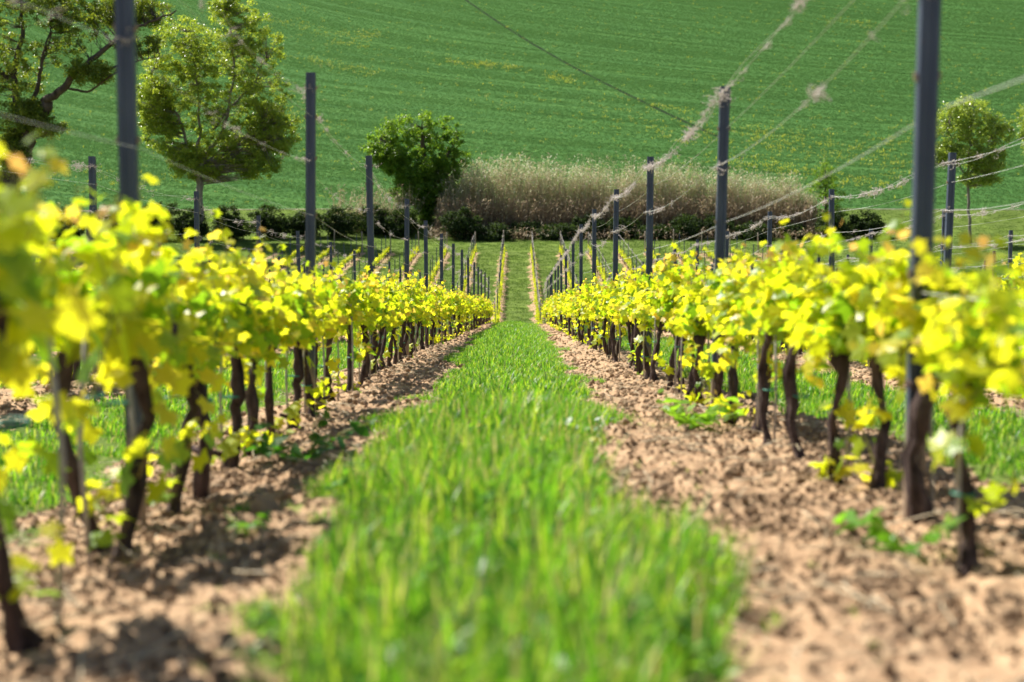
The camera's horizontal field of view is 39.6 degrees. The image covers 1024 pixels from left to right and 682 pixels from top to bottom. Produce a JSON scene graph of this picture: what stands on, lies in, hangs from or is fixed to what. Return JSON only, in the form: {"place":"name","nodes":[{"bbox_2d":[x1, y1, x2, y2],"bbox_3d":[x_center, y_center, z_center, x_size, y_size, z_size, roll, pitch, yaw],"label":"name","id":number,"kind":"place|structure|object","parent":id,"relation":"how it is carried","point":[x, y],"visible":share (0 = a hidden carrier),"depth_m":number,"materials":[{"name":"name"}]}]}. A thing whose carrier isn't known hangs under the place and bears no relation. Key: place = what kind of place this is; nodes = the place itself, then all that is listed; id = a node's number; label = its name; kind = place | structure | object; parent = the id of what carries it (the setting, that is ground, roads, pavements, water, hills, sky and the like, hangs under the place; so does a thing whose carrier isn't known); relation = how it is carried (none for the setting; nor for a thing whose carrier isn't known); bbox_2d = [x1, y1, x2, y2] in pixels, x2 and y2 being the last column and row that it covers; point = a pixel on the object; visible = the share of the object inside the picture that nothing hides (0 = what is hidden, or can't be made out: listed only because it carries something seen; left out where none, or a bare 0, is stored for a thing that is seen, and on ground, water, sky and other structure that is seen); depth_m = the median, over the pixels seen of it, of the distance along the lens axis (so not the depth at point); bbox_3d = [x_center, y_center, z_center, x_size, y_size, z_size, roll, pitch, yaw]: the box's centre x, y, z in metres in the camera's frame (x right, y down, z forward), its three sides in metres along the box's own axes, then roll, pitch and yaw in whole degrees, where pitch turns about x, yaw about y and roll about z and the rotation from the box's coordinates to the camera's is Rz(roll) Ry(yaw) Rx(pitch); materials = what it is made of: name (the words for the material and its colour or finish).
{"place":"outdoors","nodes":[
{"label":"outdoors","id":0,"kind":"place"},
{"bbox_2d":[0,209,1023,681],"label":"ground","id":1,"kind":"structure","parent":0,"point":[932,661],"depth_m":4.38,"materials":[{"name":"soil"}]},
{"bbox_2d":[47,206,84,241],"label":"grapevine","id":2,"kind":"object","parent":1,"relation":"on","point":[77,233],"visible":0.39,"depth_m":147.26,"materials":[{"name":"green plant"}]},
{"bbox_2d":[0,131,140,653],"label":"grapevine","id":3,"kind":"object","parent":1,"relation":"on","point":[27,314],"visible":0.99,"depth_m":3.34,"materials":[{"name":"yellow plant"}]},
{"bbox_2d":[0,187,164,555],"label":"grapevine","id":4,"kind":"object","parent":1,"relation":"on","point":[62,272],"visible":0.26,"depth_m":4.84,"materials":[{"name":"yellow plant"}]},
{"bbox_2d":[0,0,175,206],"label":"oak tree","id":5,"kind":"object","parent":1,"relation":"on","point":[33,109],"visible":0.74,"depth_m":137.76,"materials":[{"name":"green plant"}]},
{"bbox_2d":[88,156,99,374],"bbox_3d":[-4.150,-0.606,14.143,0.086,2.444,0.053,0,4,1],"label":"trellis post","id":6,"kind":"object","parent":1,"relation":"on","point":[92,179],"visible":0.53,"depth_m":14.06,"materials":[{"name":"metal"}]},
{"bbox_2d":[49,174,203,568],"bbox_3d":[-1.242,0.151,4.563,0.463,1.367,0.965,-2,6,-22],"label":"grapevine","id":7,"kind":"object","parent":1,"relation":"on","point":[137,339],"visible":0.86,"depth_m":4.41,"materials":[{"name":"yellow plant"}]},
{"bbox_2d":[113,0,146,522],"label":"trellis post","id":8,"kind":"object","parent":1,"relation":"on","point":[127,107],"visible":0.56,"depth_m":5.17,"materials":[{"name":"metal"}]},
{"bbox_2d":[141,201,181,239],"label":"bramble bush","id":9,"kind":"object","parent":1,"relation":"on","point":[156,219],"visible":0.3,"depth_m":149.81,"materials":[{"name":"green plant"}]},
{"bbox_2d":[169,206,211,240],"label":"bramble bush","id":10,"kind":"object","parent":1,"relation":"on","point":[182,224],"visible":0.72,"depth_m":149.04,"materials":[{"name":"green plant"}]},
{"bbox_2d":[148,228,238,514],"bbox_3d":[-1.355,0.181,5.675,0.446,1.257,0.929,-3,6,-27],"label":"grapevine","id":11,"kind":"object","parent":1,"relation":"on","point":[178,300],"visible":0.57,"depth_m":5.58,"materials":[{"name":"yellow plant"}]},
{"bbox_2d":[153,249,252,499],"bbox_3d":[-1.304,0.192,6.164,0.525,1.183,0.708,1,5,8],"label":"grapevine","id":12,"kind":"object","parent":1,"relation":"on","point":[235,318],"visible":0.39,"depth_m":6.11,"materials":[{"name":"yellow plant"}]},
{"bbox_2d":[137,0,303,240],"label":"tree","id":13,"kind":"object","parent":1,"relation":"on","point":[264,123],"visible":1,"depth_m":147.70,"materials":[{"name":"green plant"}]},
{"bbox_2d":[210,201,255,239],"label":"bramble bush","id":14,"kind":"object","parent":1,"relation":"on","point":[235,228],"visible":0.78,"depth_m":149.51,"materials":[{"name":"green plant"}]},
{"bbox_2d":[182,208,285,468],"bbox_3d":[-1.334,0.058,6.886,0.499,1.407,0.687,-1,5,-13],"label":"grapevine","id":15,"kind":"object","parent":1,"relation":"on","point":[229,447],"visible":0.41,"depth_m":6.88,"materials":[{"name":"yellow plant"}]},
{"bbox_2d":[223,511,271,534],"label":"weed","id":16,"kind":"object","parent":1,"relation":"on","point":[258,522],"visible":0.88,"depth_m":4.72,"materials":[{"name":"green plant"}]},
{"bbox_2d":[217,227,305,458],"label":"grapevine","id":17,"kind":"object","parent":1,"relation":"on","point":[267,336],"visible":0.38,"depth_m":7.59,"materials":[{"name":"yellow plant"}]},
{"bbox_2d":[244,203,289,237],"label":"bramble bush","id":18,"kind":"object","parent":1,"relation":"on","point":[271,224],"visible":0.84,"depth_m":150.79,"materials":[{"name":"green plant"}]},
{"bbox_2d":[246,261,317,445],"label":"grapevine","id":19,"kind":"object","parent":1,"relation":"on","point":[266,393],"visible":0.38,"depth_m":8.28,"materials":[{"name":"yellow plant"}]},
{"bbox_2d":[261,242,333,429],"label":"grapevine","id":20,"kind":"object","parent":1,"relation":"on","point":[292,410],"visible":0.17,"depth_m":8.93,"materials":[{"name":"yellow plant"}]},
{"bbox_2d":[296,231,300,272],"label":"trellis post","id":21,"kind":"object","parent":1,"relation":"on","point":[298,258],"visible":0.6,"depth_m":27.72,"materials":[{"name":"metal"}]},
{"bbox_2d":[0,149,474,289],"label":"trellis wire","id":22,"kind":"object","parent":21,"relation":"attached to","point":[253,222],"visible":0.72,"depth_m":19.27,"materials":[{"name":"metal"}]},
{"bbox_2d":[284,207,330,236],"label":"bramble bush","id":23,"kind":"object","parent":1,"relation":"on","point":[297,222],"visible":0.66,"depth_m":151.22,"materials":[{"name":"green plant"}]},
{"bbox_2d":[240,409,376,461],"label":"weed","id":24,"kind":"object","parent":1,"relation":"on","point":[266,449],"visible":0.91,"depth_m":6.88,"materials":[{"name":"green plant"}]},
{"bbox_2d":[272,258,347,417],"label":"grapevine","id":25,"kind":"object","parent":1,"relation":"on","point":[323,293],"visible":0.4,"depth_m":9.66,"materials":[{"name":"yellow plant"}]},
{"bbox_2d":[304,72,316,412],"bbox_3d":[-1.390,-0.513,9.816,0.086,2.646,0.050,1,5,1],"label":"trellis post","id":26,"kind":"object","parent":1,"relation":"on","point":[310,241],"visible":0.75,"depth_m":9.74,"materials":[{"name":"metal"}]},
{"bbox_2d":[315,264,350,409],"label":"grapevine","id":27,"kind":"object","parent":1,"relation":"on","point":[337,304],"visible":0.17,"depth_m":10.46,"materials":[{"name":"yellow plant"}]},
{"bbox_2d":[316,272,351,401],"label":"grapevine","id":28,"kind":"object","parent":1,"relation":"on","point":[332,363],"visible":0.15,"depth_m":11.18,"materials":[{"name":"yellow plant"}]},
{"bbox_2d":[318,203,362,237],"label":"bramble bush","id":29,"kind":"object","parent":1,"relation":"on","point":[345,221],"visible":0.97,"depth_m":150.62,"materials":[{"name":"green plant"}]},
{"bbox_2d":[319,265,370,392],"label":"grapevine","id":30,"kind":"object","parent":1,"relation":"on","point":[352,294],"visible":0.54,"depth_m":12.03,"materials":[{"name":"yellow plant"}]},
{"bbox_2d":[344,258,384,380],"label":"grapevine","id":31,"kind":"object","parent":1,"relation":"on","point":[364,282],"visible":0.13,"depth_m":13.45,"materials":[{"name":"yellow plant"}]},
{"bbox_2d":[365,155,376,372],"bbox_3d":[-1.421,-0.618,14.397,0.086,2.499,0.052,-1,6,2],"label":"trellis post","id":32,"kind":"object","parent":1,"relation":"on","point":[369,183],"visible":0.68,"depth_m":14.31,"materials":[{"name":"metal"}]},
{"bbox_2d":[344,274,404,387],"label":"grapevine","id":33,"kind":"object","parent":1,"relation":"on","point":[373,301],"visible":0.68,"depth_m":12.70,"materials":[{"name":"yellow plant"}]},
{"bbox_2d":[354,204,396,233],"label":"bramble bush","id":34,"kind":"object","parent":1,"relation":"on","point":[378,218],"visible":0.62,"depth_m":152.50,"materials":[{"name":"green plant"}]},
{"bbox_2d":[327,182,428,231],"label":"dry undergrowth","id":35,"kind":"object","parent":1,"relation":"on","point":[374,202],"visible":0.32,"depth_m":155.05,"materials":[{"name":"plant"}]},
{"bbox_2d":[377,276,406,371],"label":"grapevine","id":36,"kind":"object","parent":1,"relation":"on","point":[381,326],"visible":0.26,"depth_m":15.08,"materials":[{"name":"yellow plant"}]},
{"bbox_2d":[376,271,411,366],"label":"grapevine","id":37,"kind":"object","parent":1,"relation":"on","point":[389,350],"visible":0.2,"depth_m":16.51,"materials":[{"name":"yellow plant"}]},
{"bbox_2d":[379,267,412,369],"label":"grapevine","id":38,"kind":"object","parent":1,"relation":"on","point":[394,297],"visible":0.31,"depth_m":15.73,"materials":[{"name":"yellow plant"}]},
{"bbox_2d":[383,206,423,236],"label":"bramble bush","id":39,"kind":"object","parent":1,"relation":"on","point":[396,228],"visible":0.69,"depth_m":151.72,"materials":[{"name":"green plant"}]},
{"bbox_2d":[379,270,429,361],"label":"grapevine","id":40,"kind":"object","parent":1,"relation":"on","point":[403,323],"visible":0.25,"depth_m":18.04,"materials":[{"name":"yellow plant"}]},
{"bbox_2d":[404,199,409,356],"bbox_3d":[-1.406,-0.695,19.011,0.086,2.401,0.050,0,4,-2],"label":"trellis post","id":41,"kind":"object","parent":1,"relation":"on","point":[406,242],"visible":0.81,"depth_m":18.94,"materials":[{"name":"metal"}]},
{"bbox_2d":[358,107,472,220],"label":"ivy covered tree","id":42,"kind":"object","parent":1,"relation":"on","point":[424,177],"visible":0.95,"depth_m":157.81,"materials":[{"name":"green plant"}]},
{"bbox_2d":[401,272,429,358],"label":"grapevine","id":43,"kind":"object","parent":1,"relation":"on","point":[415,301],"visible":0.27,"depth_m":18.78,"materials":[{"name":"yellow plant"}]},
{"bbox_2d":[438,205,483,239],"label":"bramble bush","id":44,"kind":"object","parent":1,"relation":"on","point":[460,223],"visible":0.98,"depth_m":149.20,"materials":[{"name":"green plant"}]},
{"bbox_2d":[473,221,514,239],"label":"bramble bush","id":45,"kind":"object","parent":1,"relation":"on","point":[495,232],"visible":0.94,"depth_m":149.23,"materials":[{"name":"green plant"}]},
{"bbox_2d":[0,323,1023,681],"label":"soil clods","id":46,"kind":"object","parent":1,"relation":"on","point":[1008,619],"visible":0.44,"depth_m":4.74,"materials":[{"name":"brown soil"}]},
{"bbox_2d":[507,218,542,236],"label":"bramble bush","id":47,"kind":"object","parent":1,"relation":"on","point":[521,225],"visible":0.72,"depth_m":151.50,"materials":[{"name":"green plant"}]},
{"bbox_2d":[190,382,883,681],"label":"grass","id":48,"kind":"structure","parent":1,"relation":"on","point":[508,546],"depth_m":3.21,"materials":[{"name":"green plant"}]},
{"bbox_2d":[60,244,1020,346],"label":"distant vines","id":49,"kind":"object","parent":1,"relation":"on","point":[500,287],"visible":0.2,"depth_m":120.67,"materials":[{"name":"plant"}]},
{"bbox_2d":[534,221,577,239],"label":"bramble bush","id":50,"kind":"object","parent":1,"relation":"on","point":[551,231],"visible":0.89,"depth_m":149.81,"materials":[{"name":"green plant"}]},
{"bbox_2d":[570,212,608,236],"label":"bramble bush","id":51,"kind":"object","parent":1,"relation":"on","point":[583,221],"visible":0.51,"depth_m":151.15,"materials":[{"name":"green plant"}]},
{"bbox_2d":[591,209,596,339],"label":"trellis post","id":52,"kind":"object","parent":1,"relation":"on","point":[594,227],"visible":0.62,"depth_m":22.91,"materials":[{"name":"metal"}]},
{"bbox_2d":[532,0,807,301],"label":"trellis wire","id":53,"kind":"object","parent":52,"relation":"attached to","point":[687,135],"visible":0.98,"depth_m":10.90,"materials":[{"name":"metal"}]},
{"bbox_2d":[585,285,611,357],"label":"grapevine","id":54,"kind":"object","parent":1,"relation":"on","point":[594,316],"visible":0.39,"depth_m":19.01,"materials":[{"name":"yellow plant"}]},
{"bbox_2d":[591,272,627,362],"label":"grapevine","id":55,"kind":"object","parent":1,"relation":"on","point":[606,296],"visible":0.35,"depth_m":17.60,"materials":[{"name":"yellow plant"}]},
{"bbox_2d":[612,189,619,356],"bbox_3d":[1.336,-0.722,18.430,0.086,2.474,0.050,0,5,0],"label":"trellis post","id":56,"kind":"object","parent":1,"relation":"on","point":[615,259],"visible":0.48,"depth_m":18.36,"materials":[{"name":"metal"}]},
{"bbox_2d":[600,261,634,364],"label":"grapevine","id":57,"kind":"object","parent":1,"relation":"on","point":[617,290],"visible":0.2,"depth_m":16.69,"materials":[{"name":"yellow plant"}]},
{"bbox_2d":[599,215,642,236],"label":"bramble bush","id":58,"kind":"object","parent":1,"relation":"on","point":[624,222],"visible":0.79,"depth_m":150.89,"materials":[{"name":"green plant"}]},
{"bbox_2d":[612,273,635,367],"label":"grapevine","id":59,"kind":"object","parent":1,"relation":"on","point":[618,321],"visible":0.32,"depth_m":15.89,"materials":[{"name":"yellow plant"}]},
{"bbox_2d":[428,221,823,240],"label":"dry undergrowth","id":60,"kind":"object","parent":1,"relation":"on","point":[603,235],"visible":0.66,"depth_m":149.93,"materials":[{"name":"brown plant"}]},
{"bbox_2d":[432,148,823,235],"bbox_3d":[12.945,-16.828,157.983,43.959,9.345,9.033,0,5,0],"label":"reed bed","id":61,"kind":"object","parent":1,"relation":"on","point":[533,189],"visible":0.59,"depth_m":156.41,"materials":[{"name":"beige plant"}]},
{"bbox_2d":[617,263,653,374],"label":"grapevine","id":62,"kind":"object","parent":1,"relation":"on","point":[632,289],"visible":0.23,"depth_m":14.48,"materials":[{"name":"yellow plant"}]},
{"bbox_2d":[609,267,662,378],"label":"grapevine","id":63,"kind":"object","parent":1,"relation":"on","point":[643,326],"visible":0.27,"depth_m":13.68,"materials":[{"name":"yellow plant"}]},
{"bbox_2d":[645,157,654,372],"bbox_3d":[1.334,-0.578,13.842,0.086,2.413,0.050,0,5,2],"label":"trellis post","id":64,"kind":"object","parent":1,"relation":"on","point":[649,247],"visible":0.63,"depth_m":13.78,"materials":[{"name":"metal"}]},
{"bbox_2d":[628,254,678,381],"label":"grapevine","id":65,"kind":"object","parent":1,"relation":"on","point":[658,324],"visible":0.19,"depth_m":12.95,"materials":[{"name":"yellow plant"}]},
{"bbox_2d":[637,256,701,389],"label":"grapevine","id":66,"kind":"object","parent":1,"relation":"on","point":[669,370],"visible":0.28,"depth_m":12.14,"materials":[{"name":"yellow plant"}]},
{"bbox_2d":[649,239,710,394],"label":"grapevine","id":67,"kind":"object","parent":1,"relation":"on","point":[670,280],"visible":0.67,"depth_m":11.49,"materials":[{"name":"yellow plant"}]},
{"bbox_2d":[668,213,704,237],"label":"bramble bush","id":68,"kind":"object","parent":1,"relation":"on","point":[687,223],"visible":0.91,"depth_m":150.28,"materials":[{"name":"green plant"}]},
{"bbox_2d":[665,258,711,407],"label":"grapevine","id":69,"kind":"object","parent":1,"relation":"on","point":[691,326],"visible":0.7,"depth_m":9.80,"materials":[{"name":"yellow plant"}]},
{"bbox_2d":[668,253,712,399],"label":"grapevine","id":70,"kind":"object","parent":1,"relation":"on","point":[688,360],"visible":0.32,"depth_m":10.66,"materials":[{"name":"yellow plant"}]},
{"bbox_2d":[656,388,743,429],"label":"weed","id":71,"kind":"object","parent":1,"relation":"on","point":[676,411],"visible":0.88,"depth_m":8.11,"materials":[{"name":"green plant"}]},
{"bbox_2d":[710,86,730,404],"bbox_3d":[1.350,-0.458,9.248,0.086,2.364,0.050,1,5,1],"label":"trellis post","id":72,"kind":"object","parent":1,"relation":"on","point":[722,184],"visible":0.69,"depth_m":9.18,"materials":[{"name":"metal"}]},
{"bbox_2d":[691,245,762,413],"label":"grapevine","id":73,"kind":"object","parent":1,"relation":"on","point":[709,369],"visible":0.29,"depth_m":9.00,"materials":[{"name":"yellow plant"}]},
{"bbox_2d":[703,243,760,424],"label":"grapevine","id":74,"kind":"object","parent":1,"relation":"on","point":[722,301],"visible":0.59,"depth_m":8.35,"materials":[{"name":"yellow plant"}]},
{"bbox_2d":[726,220,772,239],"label":"bramble bush","id":75,"kind":"object","parent":1,"relation":"on","point":[749,234],"visible":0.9,"depth_m":149.80,"materials":[{"name":"green plant"}]},
{"bbox_2d":[723,240,802,444],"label":"grapevine","id":76,"kind":"object","parent":1,"relation":"on","point":[754,299],"visible":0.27,"depth_m":7.28,"materials":[{"name":"yellow plant"}]},
{"bbox_2d":[721,244,804,434],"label":"grapevine","id":77,"kind":"object","parent":1,"relation":"on","point":[758,337],"visible":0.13,"depth_m":7.73,"materials":[{"name":"yellow plant"}]},
{"bbox_2d":[733,218,842,459],"bbox_3d":[1.299,0.034,6.618,0.501,1.210,0.866,-1,5,-8],"label":"grapevine","id":78,"kind":"object","parent":1,"relation":"on","point":[790,293],"visible":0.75,"depth_m":6.57,"materials":[{"name":"yellow plant"}]},
{"bbox_2d":[772,222,813,236],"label":"bramble bush","id":79,"kind":"object","parent":1,"relation":"on","point":[792,227],"visible":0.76,"depth_m":151.33,"materials":[{"name":"green plant"}]},
{"bbox_2d":[805,156,849,221],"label":"conical shrub","id":80,"kind":"object","parent":1,"relation":"on","point":[829,179],"visible":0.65,"depth_m":154.87,"materials":[{"name":"green plant"}]},
{"bbox_2d":[785,213,875,484],"bbox_3d":[1.290,0.082,5.696,0.433,1.189,0.584,-1,5,-6],"label":"grapevine","id":81,"kind":"object","parent":1,"relation":"on","point":[819,339],"visible":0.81,"depth_m":5.69,"materials":[{"name":"yellow plant"}]},
{"bbox_2d":[813,209,849,238],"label":"bramble bush","id":82,"kind":"object","parent":1,"relation":"on","point":[842,228],"visible":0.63,"depth_m":150.39,"materials":[{"name":"green plant"}]},
{"bbox_2d":[846,209,886,236],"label":"bramble bush","id":83,"kind":"object","parent":1,"relation":"on","point":[857,224],"visible":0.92,"depth_m":151.61,"materials":[{"name":"green plant"}]},
{"bbox_2d":[823,199,911,489],"bbox_3d":[1.430,0.070,5.434,0.449,1.223,0.605,0,5,5],"label":"grapevine","id":84,"kind":"object","parent":1,"relation":"on","point":[879,475],"visible":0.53,"depth_m":5.41,"materials":[{"name":"yellow plant"}]},
{"bbox_2d":[833,507,967,555],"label":"weed","id":85,"kind":"object","parent":1,"relation":"on","point":[875,527],"visible":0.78,"depth_m":4.16,"materials":[{"name":"green plant"}]},
{"bbox_2d":[902,0,940,522],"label":"trellis post","id":86,"kind":"object","parent":1,"relation":"on","point":[926,75],"visible":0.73,"depth_m":4.62,"materials":[{"name":"metal"}]},
{"bbox_2d":[847,229,1023,578],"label":"grapevine","id":87,"kind":"object","parent":1,"relation":"on","point":[965,344],"visible":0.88,"depth_m":4.03,"materials":[{"name":"yellow plant"}]},
{"bbox_2d":[860,232,1011,525],"bbox_3d":[1.376,0.181,4.645,0.438,1.074,0.713,-2,5,-20],"label":"grapevine","id":88,"kind":"object","parent":1,"relation":"on","point":[904,312],"visible":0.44,"depth_m":4.63,"materials":[{"name":"yellow plant"}]},
{"bbox_2d":[943,152,956,267],"bbox_3d":[4.096,-0.547,13.421,0.169,2.448,0.083,-4,7,-40],"label":"trellis post","id":89,"kind":"object","parent":1,"relation":"on","point":[950,197],"visible":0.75,"depth_m":13.35,"materials":[{"name":"metal"}]},
{"bbox_2d":[936,92,1016,242],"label":"young tree","id":90,"kind":"object","parent":1,"relation":"on","point":[988,164],"visible":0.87,"depth_m":146.15,"materials":[{"name":"green plant"}]},
{"bbox_2d":[961,286,1023,401],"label":"grapevine","id":91,"kind":"object","parent":1,"relation":"on","point":[1009,382],"visible":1,"depth_m":3.45,"materials":[{"name":"yellow plant"}]},
{"bbox_2d":[0,0,1023,209],"bbox_3d":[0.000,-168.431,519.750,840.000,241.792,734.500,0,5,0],"label":"hillside field","id":92,"kind":"structure","parent":0,"point":[519,132],"depth_m":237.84,"materials":[{"name":"green plant"}]},
{"bbox_2d":[34,0,1021,205],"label":"yellow wildflowers","id":93,"kind":"object","parent":92,"relation":"on","point":[618,110],"visible":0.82,"depth_m":211.15,"materials":[{"name":"yellow plant"}]},
{"bbox_2d":[0,320,1023,547],"label":"grass","id":94,"kind":"structure","parent":0,"point":[515,353],"depth_m":11.46,"materials":[{"name":"green plant"}]},
{"bbox_2d":[36,208,1023,341],"label":"grass","id":95,"kind":"structure","parent":0,"point":[522,245],"depth_m":139.65,"materials":[{"name":"green plant"}]},
{"bbox_2d":[535,0,908,309],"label":"trellis wire","id":96,"kind":"object","parent":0,"point":[819,90],"visible":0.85,"depth_m":6.65,"materials":[{"name":"metal"}]},
{"label":"trellis post","id":97,"kind":"object","parent":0,"visible":0},
{"bbox_2d":[198,0,502,302],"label":"trellis wire","id":98,"kind":"object","parent":97,"relation":"attached to","point":[319,118],"visible":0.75,"depth_m":11.51,"materials":[{"name":"metal"}]},
{"label":"trellis post","id":99,"kind":"object","parent":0,"visible":0},
{"bbox_2d":[8,0,501,310],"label":"trellis wire","id":100,"kind":"object","parent":99,"relation":"attached to","point":[304,160],"visible":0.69,"depth_m":7.24,"materials":[{"name":"metal"}]},
{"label":"trellis post","id":101,"kind":"object","parent":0,"visible":0},
{"bbox_2d":[560,137,1023,289],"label":"trellis wire","id":102,"kind":"object","parent":101,"relation":"attached to","point":[874,192],"visible":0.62,"depth_m":17.89,"materials":[{"name":"metal"}]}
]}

